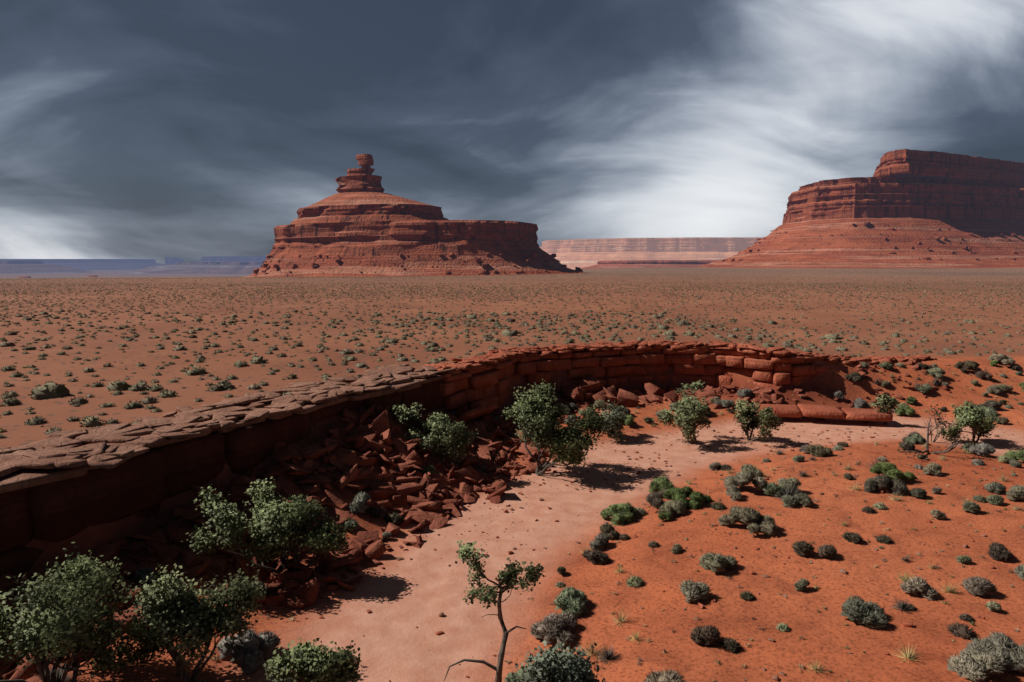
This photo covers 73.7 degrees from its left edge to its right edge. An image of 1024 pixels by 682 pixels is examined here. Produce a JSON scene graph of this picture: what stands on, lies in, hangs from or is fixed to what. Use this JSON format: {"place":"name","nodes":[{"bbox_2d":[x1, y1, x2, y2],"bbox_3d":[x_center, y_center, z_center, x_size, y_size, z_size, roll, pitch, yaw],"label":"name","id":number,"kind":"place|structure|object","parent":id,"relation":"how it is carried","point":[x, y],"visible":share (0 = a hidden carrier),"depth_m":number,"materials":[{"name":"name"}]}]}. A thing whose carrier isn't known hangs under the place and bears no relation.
{"place":"outdoors","nodes":[
{"label":"outdoors","id":0,"kind":"place"},
{"bbox_2d":[200,256,266,261],"bbox_3d":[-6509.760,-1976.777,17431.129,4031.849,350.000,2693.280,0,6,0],"label":"distant mesa","id":1,"kind":"structure","parent":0,"point":[233,258],"depth_m":16842.25,"materials":[{"name":"blue stone"}]},
{"bbox_2d":[0,267,1023,681],"bbox_3d":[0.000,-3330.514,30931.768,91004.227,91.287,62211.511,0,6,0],"label":"desert ground","id":2,"kind":"structure","parent":0,"point":[406,595],"depth_m":35.12,"materials":[{"name":"sand"}]},
{"bbox_2d":[0,261,94,273],"bbox_3d":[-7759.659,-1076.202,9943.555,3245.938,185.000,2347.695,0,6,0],"label":"distant mesa","id":3,"kind":"structure","parent":2,"relation":"on","point":[23,267],"depth_m":9580.56,"materials":[{"name":"blue stone"}]},
{"bbox_2d":[0,259,164,269],"bbox_3d":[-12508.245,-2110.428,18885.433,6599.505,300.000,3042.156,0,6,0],"label":"distant mesa","id":4,"kind":"structure","parent":2,"relation":"on","point":[109,264],"depth_m":18119.33,"materials":[{"name":"blue stone"}]},
{"bbox_2d":[165,257,201,264],"bbox_3d":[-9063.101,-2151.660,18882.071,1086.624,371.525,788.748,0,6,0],"label":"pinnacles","id":5,"kind":"object","parent":4,"relation":"on","point":[171,260],"visible":0.4,"depth_m":18543.73,"materials":[{"name":"blue stone"}]},
{"bbox_2d":[120,262,262,273],"bbox_3d":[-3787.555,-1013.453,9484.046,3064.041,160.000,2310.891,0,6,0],"label":"distant mesa","id":6,"kind":"structure","parent":2,"relation":"on","point":[212,267],"depth_m":8761.75,"materials":[{"name":"stone"}]},
{"bbox_2d":[0,370,480,575],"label":"cliff face","id":7,"kind":"object","parent":2,"relation":"on","point":[146,484],"visible":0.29,"depth_m":27.14},
{"bbox_2d":[0,364,456,492],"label":"ledge cap slabs","id":8,"kind":"structure","parent":7,"relation":"on","point":[52,457],"depth_m":30.10,"materials":[{"name":"brown stone"}]},
{"bbox_2d":[246,154,581,276],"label":"butte","id":9,"kind":"object","parent":2,"relation":"on","point":[361,216],"visible":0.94,"depth_m":708.66,"materials":[{"name":"red stone"}]},
{"bbox_2d":[0,354,951,681],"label":"ledge rubble","id":10,"kind":"object","parent":2,"relation":"on","point":[432,506],"visible":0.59,"depth_m":32.93,"materials":[{"name":"red stone"}]},
{"bbox_2d":[0,379,1002,681],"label":"juniper tree","id":11,"kind":"object","parent":2,"relation":"on","point":[282,523],"depth_m":19.44,"materials":[{"name":"green plant"}]},
{"bbox_2d":[0,353,1023,681],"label":"shrubs","id":12,"kind":"object","parent":2,"relation":"on","point":[974,661],"visible":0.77,"depth_m":28.86,"materials":[{"name":"green plant"}]},
{"bbox_2d":[0,269,1023,453],"bbox_3d":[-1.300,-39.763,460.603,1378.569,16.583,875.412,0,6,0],"label":"shrubs","id":13,"kind":"object","parent":2,"relation":"on","point":[50,389],"visible":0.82,"depth_m":85.98,"materials":[{"name":"green plant"}]},
{"bbox_2d":[72,378,1023,681],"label":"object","id":14,"kind":"structure","parent":2,"relation":"on","point":[906,624],"depth_m":31.50,"materials":[{"name":"brown stone"}]},
{"bbox_2d":[212,364,1019,680],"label":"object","id":15,"kind":"structure","parent":2,"relation":"on","point":[442,614],"depth_m":34.96,"materials":[{"name":"brown stone"}]},
{"bbox_2d":[581,260,717,268],"bbox_3d":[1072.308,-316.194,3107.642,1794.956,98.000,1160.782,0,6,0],"label":"bench","id":16,"kind":"object","parent":2,"relation":"on","point":[645,263],"visible":0.23,"depth_m":2899.74,"materials":[{"name":"stone"}]},
{"bbox_2d":[540,237,763,268],"bbox_3d":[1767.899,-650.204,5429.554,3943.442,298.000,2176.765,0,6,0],"label":"mesa","id":17,"kind":"structure","parent":2,"relation":"on","point":[574,253],"depth_m":4903.77,"materials":[{"name":"stone"}]},
{"bbox_2d":[425,340,936,422],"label":"red ledge rocks","id":18,"kind":"object","parent":2,"relation":"on","point":[491,368],"visible":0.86,"depth_m":58.62,"materials":[{"name":"red stone"}]},
{"bbox_2d":[697,183,1023,268],"bbox_3d":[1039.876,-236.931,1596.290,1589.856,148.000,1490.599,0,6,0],"label":"mesa","id":19,"kind":"structure","parent":2,"relation":"on","point":[911,214],"depth_m":1116.56,"materials":[{"name":"red stone"}]},
{"bbox_2d":[253,222,1023,273],"bbox_3d":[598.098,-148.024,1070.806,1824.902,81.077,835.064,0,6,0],"label":"talus boulders","id":20,"kind":"object","parent":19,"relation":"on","point":[451,254],"visible":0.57,"depth_m":750.48,"materials":[{"name":"red stone"}]},
{"bbox_2d":[798,177,1023,190],"bbox_3d":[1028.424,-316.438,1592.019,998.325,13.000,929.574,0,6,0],"label":"mesa ledge","id":21,"kind":"object","parent":19,"relation":"on","point":[841,181],"visible":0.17,"depth_m":1160.16,"materials":[{"name":"red stone"}]},
{"bbox_2d":[873,149,1023,183],"bbox_3d":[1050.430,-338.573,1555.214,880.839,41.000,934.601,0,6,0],"label":"mesa","id":22,"kind":"structure","parent":21,"relation":"on","point":[915,163],"depth_m":1144.15,"materials":[{"name":"red stone"}]},
{"bbox_2d":[922,402,958,441],"bbox_3d":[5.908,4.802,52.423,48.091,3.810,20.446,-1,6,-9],"label":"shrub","id":23,"kind":"object","parent":2,"relation":"on","point":[935,438],"visible":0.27,"depth_m":46.94,"materials":[{"name":"brown plant"}]},
{"bbox_2d":[0,0,1023,263],"label":"sky","id":24,"kind":"structure","parent":0,"point":[189,130],"materials":[{"name":"grey"}]}
]}

